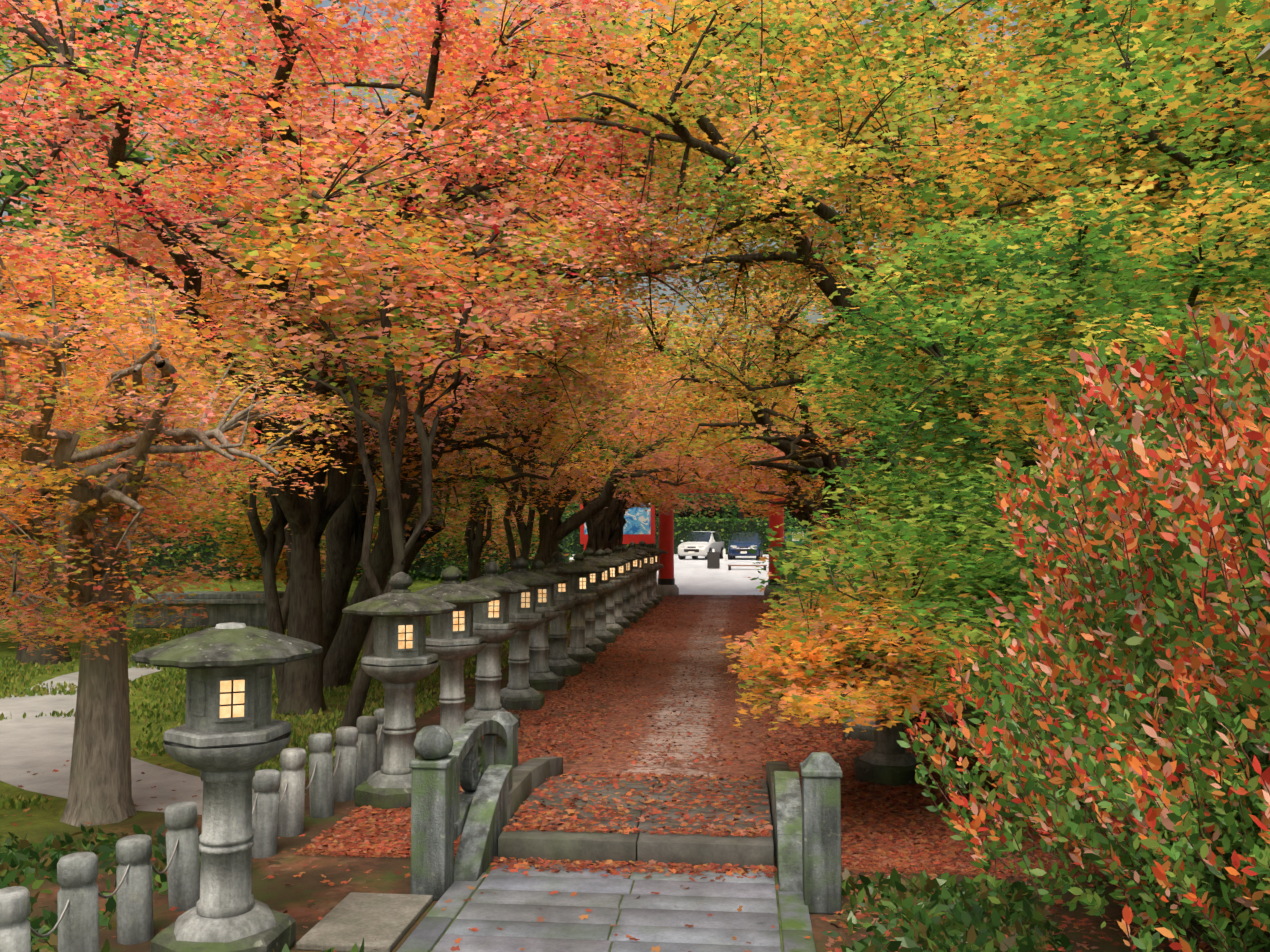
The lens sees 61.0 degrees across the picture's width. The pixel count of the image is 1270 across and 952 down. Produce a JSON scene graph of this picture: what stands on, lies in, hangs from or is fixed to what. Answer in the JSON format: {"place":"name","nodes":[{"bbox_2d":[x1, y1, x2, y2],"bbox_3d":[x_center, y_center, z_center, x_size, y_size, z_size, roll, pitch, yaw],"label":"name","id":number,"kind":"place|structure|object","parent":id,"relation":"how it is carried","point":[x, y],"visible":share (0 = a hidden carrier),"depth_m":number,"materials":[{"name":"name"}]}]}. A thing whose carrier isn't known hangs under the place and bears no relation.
{"place":"outdoors","nodes":[
{"label":"outdoors","id":0,"kind":"place"},
{"bbox_2d":[134,232,459,434],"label":"slender maple leaves","id":1,"kind":"object","parent":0,"point":[236,279],"visible":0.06,"depth_m":16.03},
{"bbox_2d":[0,0,1208,521],"label":"sky","id":2,"kind":"structure","parent":0,"point":[325,3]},
{"bbox_2d":[488,856,776,881],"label":"fallen leaves","id":3,"kind":"object","parent":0,"point":[539,863],"visible":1,"depth_m":8.77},
{"bbox_2d":[0,560,1269,951],"bbox_3d":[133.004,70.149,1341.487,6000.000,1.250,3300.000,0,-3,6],"label":"ground","id":4,"kind":"structure","parent":0,"point":[276,892],"depth_m":9.03,"materials":[{"name":"green plant"}]},
{"bbox_2d":[0,886,30,951],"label":"bollard","id":5,"kind":"object","parent":4,"relation":"on","point":[15,935],"visible":1,"depth_m":6.12,"materials":[{"name":"stone"}]},
{"bbox_2d":[30,725,381,937],"bbox_3d":[-3.254,2.873,9.420,0.018,0.267,7.612,0,-3,6],"label":"bollard chain","id":6,"kind":"object","parent":5,"relation":"attached to","point":[33,931],"visible":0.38,"depth_m":7.70,"materials":[{"name":"silver metal"}]},
{"bbox_2d":[57,852,99,951],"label":"bollard","id":7,"kind":"object","parent":4,"relation":"on","point":[78,925],"visible":1,"depth_m":6.73,"materials":[{"name":"stone"}]},
{"bbox_2d":[0,823,200,951],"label":"ground ivy","id":8,"kind":"object","parent":4,"relation":"on","point":[22,852],"visible":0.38,"depth_m":8.94,"materials":[{"name":"green plant"}]},
{"bbox_2d":[116,834,153,944],"bbox_3d":[-3.460,2.875,7.465,0.230,0.746,0.236,-1,-1,2],"label":"bollard","id":9,"kind":"object","parent":4,"relation":"on","point":[135,908],"visible":0.88,"depth_m":7.38,"materials":[{"name":"stone"}]},
{"bbox_2d":[0,658,305,814],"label":"footpath","id":10,"kind":"structure","parent":4,"relation":"on","point":[39,745],"depth_m":13.38,"materials":[{"name":"concrete"}]},
{"bbox_2d":[0,213,348,826],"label":"maple","id":11,"kind":"object","parent":4,"relation":"on","point":[100,789],"depth_m":9.92,"materials":[{"name":"plant"}]},
{"bbox_2d":[0,197,351,668],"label":"thin maple leaves","id":12,"kind":"object","parent":11,"relation":"attached to","point":[85,391],"visible":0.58,"depth_m":9.23,"materials":[{"name":"orange plant"}]},
{"bbox_2d":[164,801,199,910],"bbox_3d":[-3.399,2.859,8.118,0.230,0.782,0.236,-5,-2,30],"label":"bollard","id":13,"kind":"object","parent":4,"relation":"on","point":[183,869],"visible":0.9,"depth_m":8.03,"materials":[{"name":"stone"}]},
{"bbox_2d":[133,591,284,627],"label":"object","id":14,"kind":"object","parent":4,"relation":"on","point":[248,608],"visible":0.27,"depth_m":31.28,"materials":[{"name":"stone"}]},
{"bbox_2d":[0,0,429,664],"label":"tree","id":15,"kind":"object","parent":4,"relation":"on","point":[23,655],"depth_m":22.74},
{"bbox_2d":[0,0,437,429],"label":"thin tree leaves","id":16,"kind":"object","parent":15,"relation":"attached to","point":[17,174],"visible":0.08,"depth_m":21.37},
{"bbox_2d":[131,622,322,951],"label":"stone lantern","id":17,"kind":"object","parent":4,"relation":"on","point":[228,736],"visible":1,"depth_m":7.01,"materials":[{"name":"stone"}]},
{"bbox_2d":[171,362,291,629],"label":"slender maple","id":18,"kind":"object","parent":4,"relation":"on","point":[284,606],"depth_m":23.83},
{"bbox_2d":[138,378,383,629],"bbox_3d":[-9.864,0.596,30.983,8.290,7.940,8.593,0,-3,6],"label":"lawn tree","id":19,"kind":"object","parent":4,"relation":"on","point":[270,513],"depth_m":30.59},
{"bbox_2d":[252,769,280,857],"bbox_3d":[-3.226,2.956,9.403,0.236,0.772,0.230,3,-2,-25],"label":"bollard","id":20,"kind":"object","parent":4,"relation":"on","point":[265,787],"visible":0.94,"depth_m":9.31,"materials":[{"name":"stone"}]},
{"bbox_2d":[0,620,570,810],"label":"lawn tufts","id":21,"kind":"object","parent":4,"relation":"on","point":[36,802],"visible":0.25,"depth_m":18.35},
{"bbox_2d":[4,504,574,581],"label":"lawn shrubs","id":22,"kind":"object","parent":4,"relation":"on","point":[421,563],"depth_m":52.82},
{"bbox_2d":[278,748,305,836],"bbox_3d":[-3.195,2.943,10.051,0.230,0.796,0.236,2,-1,-32],"label":"bollard","id":23,"kind":"object","parent":4,"relation":"on","point":[292,803],"visible":0.88,"depth_m":9.96,"materials":[{"name":"stone"}]},
{"bbox_2d":[5,705,588,951],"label":"fallen leaves","id":24,"kind":"object","parent":4,"relation":"on","point":[396,872],"visible":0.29,"depth_m":9.19,"materials":[{"name":"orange plant"}]},
{"bbox_2d":[143,231,468,701],"bbox_3d":[-5.311,0.089,17.651,5.142,7.610,5.723,0,-3,6],"label":"slender maple","id":25,"kind":"object","parent":4,"relation":"on","point":[271,541],"depth_m":18.00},
{"bbox_2d":[308,732,333,817],"bbox_3d":[-3.114,2.961,10.711,0.236,0.806,0.230,-2,-3,0],"label":"bollard","id":26,"kind":"object","parent":4,"relation":"on","point":[321,789],"visible":0.98,"depth_m":10.62,"materials":[{"name":"stone"}]},
{"bbox_2d":[333,726,358,801],"bbox_3d":[-3.042,3.043,11.342,0.236,0.800,0.230,3,-2,-32],"label":"bollard","id":27,"kind":"object","parent":4,"relation":"on","point":[344,781],"visible":0.98,"depth_m":11.25,"materials":[{"name":"stone"}]},
{"bbox_2d":[0,0,722,715],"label":"maple","id":28,"kind":"object","parent":4,"relation":"on","point":[308,520],"depth_m":14.97,"materials":[{"name":"plant"}]},
{"bbox_2d":[0,0,750,465],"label":"red maple leaves","id":29,"kind":"object","parent":28,"relation":"attached to","point":[358,50],"visible":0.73,"depth_m":14.07,"materials":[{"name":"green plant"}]},
{"bbox_2d":[296,892,432,951],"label":"stone slab","id":30,"kind":"structure","parent":4,"relation":"on","point":[386,921],"depth_m":7.62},
{"bbox_2d":[356,716,377,785],"bbox_3d":[-2.985,3.068,11.993,0.236,0.786,0.230,0,-2,28],"label":"bollard","id":31,"kind":"object","parent":4,"relation":"on","point":[367,727],"visible":0.81,"depth_m":11.90,"materials":[{"name":"stone"}]},
{"bbox_2d":[133,88,605,746],"bbox_3d":[-3.469,-0.272,13.968,5.183,8.015,4.691,-2,-4,36],"label":"slender maple","id":32,"kind":"object","parent":4,"relation":"on","point":[362,681],"depth_m":13.76,"materials":[{"name":"plant"}]},
{"bbox_2d":[124,80,624,416],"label":"slender maple leaves","id":33,"kind":"object","parent":32,"relation":"attached to","point":[295,257],"visible":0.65,"depth_m":13.37,"materials":[{"name":"plant"}]},
{"bbox_2d":[342,572,456,809],"bbox_3d":[-2.461,2.196,11.286,1.138,2.385,1.204,0,-3,6],"label":"stone lantern","id":34,"kind":"object","parent":4,"relation":"on","point":[400,662],"visible":0.98,"depth_m":11.09,"materials":[{"name":"stone"}]},
{"bbox_2d":[146,231,669,660],"bbox_3d":[-4.532,-0.638,20.840,10.333,9.688,10.235,0,-3,6],"label":"maple","id":35,"kind":"object","parent":4,"relation":"on","point":[344,533],"depth_m":19.98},
{"bbox_2d":[95,208,675,559],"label":"maple leaves","id":36,"kind":"object","parent":35,"relation":"attached to","point":[497,424],"visible":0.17,"depth_m":20.54,"materials":[{"name":"orange plant"}]},
{"bbox_2d":[409,712,517,900],"bbox_3d":[-1.370,2.653,9.583,0.460,1.300,2.735,0,-3,6],"label":"bridge rail","id":37,"kind":"object","parent":4,"relation":"on","point":[445,813],"visible":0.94,"depth_m":8.70,"materials":[{"name":"stone"}]},
{"bbox_2d":[262,292,678,649],"bbox_3d":[-4.020,-0.572,26.559,10.528,10.030,10.156,0,-3,6],"label":"maple","id":38,"kind":"object","parent":4,"relation":"on","point":[420,543],"depth_m":26.22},
{"bbox_2d":[263,239,684,522],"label":"maple leaves","id":39,"kind":"object","parent":38,"relation":"attached to","point":[574,466],"visible":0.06,"depth_m":26.21,"materials":[{"name":"orange plant"}]},
{"bbox_2d":[464,561,529,727],"bbox_3d":[-2.061,2.398,15.271,1.059,2.385,1.120,1,-3,11],"label":"stone lantern","id":40,"kind":"object","parent":4,"relation":"on","point":[494,626],"visible":0.79,"depth_m":15.09,"materials":[{"name":"stone"}]},
{"bbox_2d":[418,461,582,577],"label":"lawn tree","id":41,"kind":"object","parent":4,"relation":"on","point":[478,572],"depth_m":44.49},
{"bbox_2d":[415,457,578,576],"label":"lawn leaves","id":42,"kind":"object","parent":41,"relation":"attached to","point":[494,536],"visible":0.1,"depth_m":43.98,"materials":[{"name":"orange plant"}]},
{"bbox_2d":[430,369,585,581],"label":"slender maple","id":43,"kind":"object","parent":4,"relation":"on","point":[474,558],"depth_m":28.58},
{"bbox_2d":[498,558,556,711],"bbox_3d":[-1.846,2.498,17.236,1.173,2.385,1.241,1,-2,3],"label":"stone lantern","id":44,"kind":"object","parent":4,"relation":"on","point":[518,692],"visible":0.85,"depth_m":17.05,"materials":[{"name":"stone"}]},
{"bbox_2d":[529,560,568,691],"bbox_3d":[-1.719,2.648,19.303,1.063,2.293,1.116,-1,-4,11],"label":"stone lantern","id":45,"kind":"object","parent":4,"relation":"on","point":[542,677],"visible":0.52,"depth_m":19.12,"materials":[{"name":"stone"}]},
{"bbox_2d":[460,311,645,665],"bbox_3d":[-2.539,0.127,22.885,5.403,8.132,5.877,0,-3,6],"label":"slender maple","id":46,"kind":"object","parent":4,"relation":"on","point":[525,532],"depth_m":22.79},
{"bbox_2d":[435,293,646,451],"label":"slender maple leaves","id":47,"kind":"object","parent":46,"relation":"attached to","point":[588,364],"visible":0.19,"depth_m":22.18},
{"bbox_2d":[567,553,604,663],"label":"stone lantern","id":48,"kind":"object","parent":4,"relation":"on","point":[578,650],"visible":0.75,"depth_m":23.01,"materials":[{"name":"stone"}]},
{"bbox_2d":[566,548,612,652],"bbox_3d":[-1.091,2.882,25.149,1.168,2.418,1.239,0,-2,7],"label":"stone lantern","id":49,"kind":"object","parent":4,"relation":"on","point":[593,643],"visible":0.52,"depth_m":24.97,"materials":[{"name":"stone"}]},
{"bbox_2d":[397,863,815,951],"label":"deck","id":50,"kind":"structure","parent":4,"relation":"on","point":[665,915],"depth_m":7.75,"materials":[{"name":"stone"}]},
{"bbox_2d":[441,865,809,951],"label":"fallen leaves","id":51,"kind":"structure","parent":50,"relation":"on","point":[583,916],"depth_m":7.67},
{"bbox_2d":[433,293,783,570],"bbox_3d":[-1.235,-0.192,31.125,9.326,9.631,9.362,-3,-4,46],"label":"maple","id":52,"kind":"object","parent":4,"relation":"on","point":[554,531],"depth_m":30.98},
{"bbox_2d":[434,285,794,514],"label":"maple leaves","id":53,"kind":"object","parent":52,"relation":"on","point":[642,445],"visible":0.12,"depth_m":30.30,"materials":[{"name":"orange plant"}]},
{"bbox_2d":[595,549,623,643],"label":"stone lantern","id":54,"kind":"object","parent":4,"relation":"on","point":[603,634],"visible":0.56,"depth_m":27.01,"materials":[{"name":"stone"}]},
{"bbox_2d":[604,548,628,635],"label":"stone lantern","id":55,"kind":"object","parent":4,"relation":"on","point":[612,626],"visible":0.4,"depth_m":29.00,"materials":[{"name":"stone"}]},
{"bbox_2d":[567,372,675,618],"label":"slender maple","id":56,"kind":"object","parent":4,"relation":"on","point":[606,539],"depth_m":34.54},
{"bbox_2d":[621,545,642,622],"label":"stone lantern","id":57,"kind":"object","parent":4,"relation":"on","point":[629,615],"visible":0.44,"depth_m":33.02,"materials":[{"name":"stone"}]},
{"bbox_2d":[620,541,648,617],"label":"stone lantern","id":58,"kind":"object","parent":4,"relation":"on","point":[634,609],"visible":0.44,"depth_m":34.91,"materials":[{"name":"stone"}]},
{"bbox_2d":[323,0,957,689],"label":"tree","id":59,"kind":"object","parent":4,"relation":"on","point":[343,652],"depth_m":18.76,"materials":[{"name":"plant"}]},
{"bbox_2d":[352,0,973,252],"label":"maple leaves","id":60,"kind":"object","parent":59,"relation":"attached to","point":[693,26],"visible":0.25,"depth_m":15.91,"materials":[{"name":"orange plant"}]},
{"bbox_2d":[498,756,789,868],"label":"stone step","id":61,"kind":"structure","parent":4,"relation":"on","point":[641,845],"depth_m":9.26,"materials":[{"name":"stone"}]},
{"bbox_2d":[547,364,743,609],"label":"maple","id":62,"kind":"object","parent":4,"relation":"on","point":[615,503],"depth_m":38.10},
{"bbox_2d":[528,349,747,515],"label":"maple leaves","id":63,"kind":"object","parent":62,"relation":"attached to","point":[638,505],"visible":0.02,"depth_m":38.97,"materials":[{"name":"orange plant"}]},
{"bbox_2d":[590,440,737,549],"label":"maple","id":64,"kind":"object","parent":4,"relation":"on","point":[612,523],"depth_m":44.69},
{"bbox_2d":[592,380,746,516],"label":"maple leaves","id":65,"kind":"object","parent":64,"relation":"on","point":[684,507],"visible":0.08,"depth_m":44.36,"materials":[{"name":"orange plant"}]},
{"bbox_2d":[294,708,1119,878],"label":"fallen leaves","id":66,"kind":"object","parent":4,"relation":"on","point":[922,853],"visible":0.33,"depth_m":10.21,"materials":[{"name":"red plant"}]},
{"bbox_2d":[415,566,500,741],"bbox_3d":[-2.246,2.296,13.254,1.218,2.385,1.289,-1,-2,1],"label":"stone lantern","id":67,"kind":"object","parent":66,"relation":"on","point":[453,642],"visible":0.77,"depth_m":13.09,"materials":[{"name":"stone"}]},
{"bbox_2d":[843,713,875,742],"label":"stone lantern","id":68,"kind":"object","parent":66,"relation":"on","point":[868,734],"visible":0.02,"depth_m":14.40,"materials":[{"name":"stone"}]},
{"bbox_2d":[854,572,925,786],"bbox_3d":[2.896,2.208,12.270,1.116,2.460,1.174,0,-3,10],"label":"stone lantern","id":69,"kind":"object","parent":66,"relation":"on","point":[888,759],"visible":0.15,"depth_m":12.01,"materials":[{"name":"stone"}]},
{"bbox_2d":[657,560,768,594],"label":"parking lot","id":70,"kind":"structure","parent":4,"relation":"on","point":[695,577],"depth_m":51.35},
{"bbox_2d":[580,500,654,549],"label":"sign board","id":71,"kind":"object","parent":70,"relation":"on","point":[638,526],"visible":0.19,"depth_m":50.00,"materials":[{"name":"paint"}]},
{"bbox_2d":[657,452,783,596],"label":"torii","id":72,"kind":"object","parent":4,"relation":"on","point":[666,585],"visible":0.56,"depth_m":46.52,"materials":[{"name":"paint"}]},
{"bbox_2d":[656,394,805,520],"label":"car park tree","id":73,"kind":"object","parent":4,"relation":"on","point":[730,506],"depth_m":77.30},
{"bbox_2d":[673,346,813,521],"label":"thin tree leaves","id":74,"kind":"object","parent":73,"relation":"on","point":[737,509],"visible":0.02,"depth_m":76.79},
{"bbox_2d":[481,595,1016,789],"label":"leaf litter","id":75,"kind":"object","parent":4,"relation":"on","point":[568,765],"visible":0.05,"depth_m":17.37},
{"bbox_2d":[530,551,583,676],"bbox_3d":[-1.511,2.680,21.169,1.068,2.419,1.105,-1,-3,6],"label":"stone lantern","id":76,"kind":"object","parent":75,"relation":"on","point":[561,663],"visible":0.73,"depth_m":20.98,"materials":[{"name":"stone"}]},
{"bbox_2d":[611,545,636,628],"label":"stone lantern","id":77,"kind":"object","parent":75,"relation":"on","point":[620,619],"visible":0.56,"depth_m":31.03,"materials":[{"name":"stone"}]},
{"bbox_2d":[569,595,762,778],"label":"path","id":78,"kind":"structure","parent":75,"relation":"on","point":[597,764],"depth_m":16.77,"materials":[{"name":"stone"}]},
{"bbox_2d":[538,594,943,715],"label":"fallen leaves","id":79,"kind":"object","parent":75,"relation":"on","point":[614,652],"visible":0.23,"depth_m":22.87,"materials":[{"name":"red plant"}]},
{"bbox_2d":[681,393,842,544],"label":"maple","id":80,"kind":"object","parent":4,"relation":"on","point":[799,517],"depth_m":42.03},
{"bbox_2d":[674,374,863,519],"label":"maple leaves","id":81,"kind":"object","parent":80,"relation":"attached to","point":[752,497],"visible":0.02,"depth_m":41.72,"materials":[{"name":"orange plant"}]},
{"bbox_2d":[656,333,930,550],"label":"maple","id":82,"kind":"object","parent":4,"relation":"on","point":[808,507],"depth_m":34.12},
{"bbox_2d":[628,324,934,519],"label":"maple leaves","id":83,"kind":"object","parent":82,"relation":"on","point":[779,454],"visible":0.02,"depth_m":33.65,"materials":[{"name":"orange plant"}]},
{"bbox_2d":[631,243,972,545],"bbox_3d":[4.849,-0.721,26.515,10.712,10.423,10.543,0,-3,6],"label":"maple","id":84,"kind":"object","parent":4,"relation":"on","point":[787,445],"depth_m":25.94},
{"bbox_2d":[607,238,964,511],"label":"maple leaves","id":85,"kind":"object","parent":84,"relation":"attached to","point":[719,412],"visible":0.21,"depth_m":26.05,"materials":[{"name":"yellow plant"}]},
{"bbox_2d":[774,752,842,914],"bbox_3d":[1.383,2.692,8.763,0.460,1.140,1.650,0,-3,6],"label":"bridge post","id":86,"kind":"object","parent":4,"relation":"on","point":[808,841],"visible":0.96,"depth_m":7.97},
{"bbox_2d":[462,0,1231,479],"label":"yellow maple","id":87,"kind":"object","parent":4,"relation":"on","point":[826,284],"depth_m":16.01,"materials":[{"name":"plant"}]},
{"bbox_2d":[455,0,1259,429],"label":"yellow maple leaves","id":88,"kind":"object","parent":87,"relation":"attached to","point":[777,194],"visible":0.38,"depth_m":15.42,"materials":[{"name":"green plant"}]},
{"bbox_2d":[720,593,1048,770],"bbox_3d":[2.537,2.321,10.616,3.360,2.383,3.774,0,-3,6],"label":"tree foliage","id":89,"kind":"object","parent":4,"relation":"on","point":[841,645],"depth_m":9.75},
{"bbox_2d":[718,590,974,732],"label":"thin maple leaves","id":90,"kind":"object","parent":89,"relation":"attached to","point":[792,699],"visible":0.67,"depth_m":9.67,"materials":[{"name":"orange plant"}]},
{"bbox_2d":[801,786,1058,866],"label":"leaf litter","id":91,"kind":"object","parent":4,"relation":"on","point":[876,798],"depth_m":10.70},
{"bbox_2d":[821,867,1073,951],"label":"ground plants","id":92,"kind":"object","parent":4,"relation":"on","point":[1016,909],"visible":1,"depth_m":7.66,"materials":[{"name":"green plant"}]},
{"bbox_2d":[754,441,1248,789],"bbox_3d":[3.845,1.575,10.600,5.355,3.870,5.770,0,-3,6],"label":"foliage","id":93,"kind":"object","parent":4,"relation":"on","point":[925,522],"depth_m":9.77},
{"bbox_2d":[748,437,1269,736],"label":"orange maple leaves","id":94,"kind":"object","parent":93,"relation":"attached to","point":[936,578],"visible":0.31,"depth_m":9.76,"materials":[{"name":"green plant"}]},
{"bbox_2d":[750,0,1269,420],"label":"tree foliage","id":95,"kind":"object","parent":4,"relation":"on","point":[1125,128],"depth_m":13.20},
{"bbox_2d":[699,0,1269,341],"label":"maple leaves","id":96,"kind":"object","parent":95,"relation":"attached to","point":[959,194],"visible":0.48,"depth_m":12.90,"materials":[{"name":"yellow plant"}]},
{"bbox_2d":[819,867,1217,951],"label":"plants","id":97,"kind":"object","parent":4,"relation":"on","point":[1084,922],"visible":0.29,"depth_m":7.71,"materials":[{"name":"red plant"}]},
{"bbox_2d":[801,139,1269,798],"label":"green maple","id":98,"kind":"object","parent":4,"relation":"on","point":[946,305],"depth_m":10.23,"materials":[{"name":"plant"}]},
{"bbox_2d":[792,140,1269,569],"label":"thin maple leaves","id":99,"kind":"object","parent":98,"relation":"attached to","point":[1111,259],"visible":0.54,"depth_m":10.05,"materials":[{"name":"green plant"}]},
{"bbox_2d":[896,293,1269,951],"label":"photinia shrub","id":100,"kind":"object","parent":4,"relation":"on","point":[1128,770],"depth_m":6.10,"materials":[{"name":"plant"}]},
{"bbox_2d":[966,0,1269,413],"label":"foliage","id":101,"kind":"object","parent":4,"relation":"on","point":[1186,24],"depth_m":11.60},
{"bbox_2d":[949,0,1269,416],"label":"green maple leaves","id":102,"kind":"object","parent":101,"relation":"attached to","point":[1032,129],"visible":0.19,"depth_m":11.47,"materials":[{"name":"green plant"}]},
{"bbox_2d":[1051,367,1269,951],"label":"photinia shrub leaves","id":103,"kind":"object","parent":4,"relation":"on","point":[1133,640],"visible":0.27,"depth_m":6.15,"materials":[{"name":"red plant"}]},
{"bbox_2d":[569,554,768,559],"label":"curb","id":104,"kind":"object","parent":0,"point":[676,557],"visible":0.06,"depth_m":62.74,"materials":[{"name":"concrete"}]},
{"bbox_2d":[569,517,813,553],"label":"hedge","id":105,"kind":"object","parent":104,"relation":"on","point":[574,546],"depth_m":71.08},
{"bbox_2d":[678,531,724,559],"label":"white hatchback car","id":106,"kind":"object","parent":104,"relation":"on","point":[696,544],"visible":0.85,"depth_m":58.27,"materials":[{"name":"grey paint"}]},
{"bbox_2d":[727,532,762,559],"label":"blue hatchback car","id":107,"kind":"object","parent":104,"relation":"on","point":[741,543],"visible":0.92,"depth_m":57.95,"materials":[{"name":"blue paint"}]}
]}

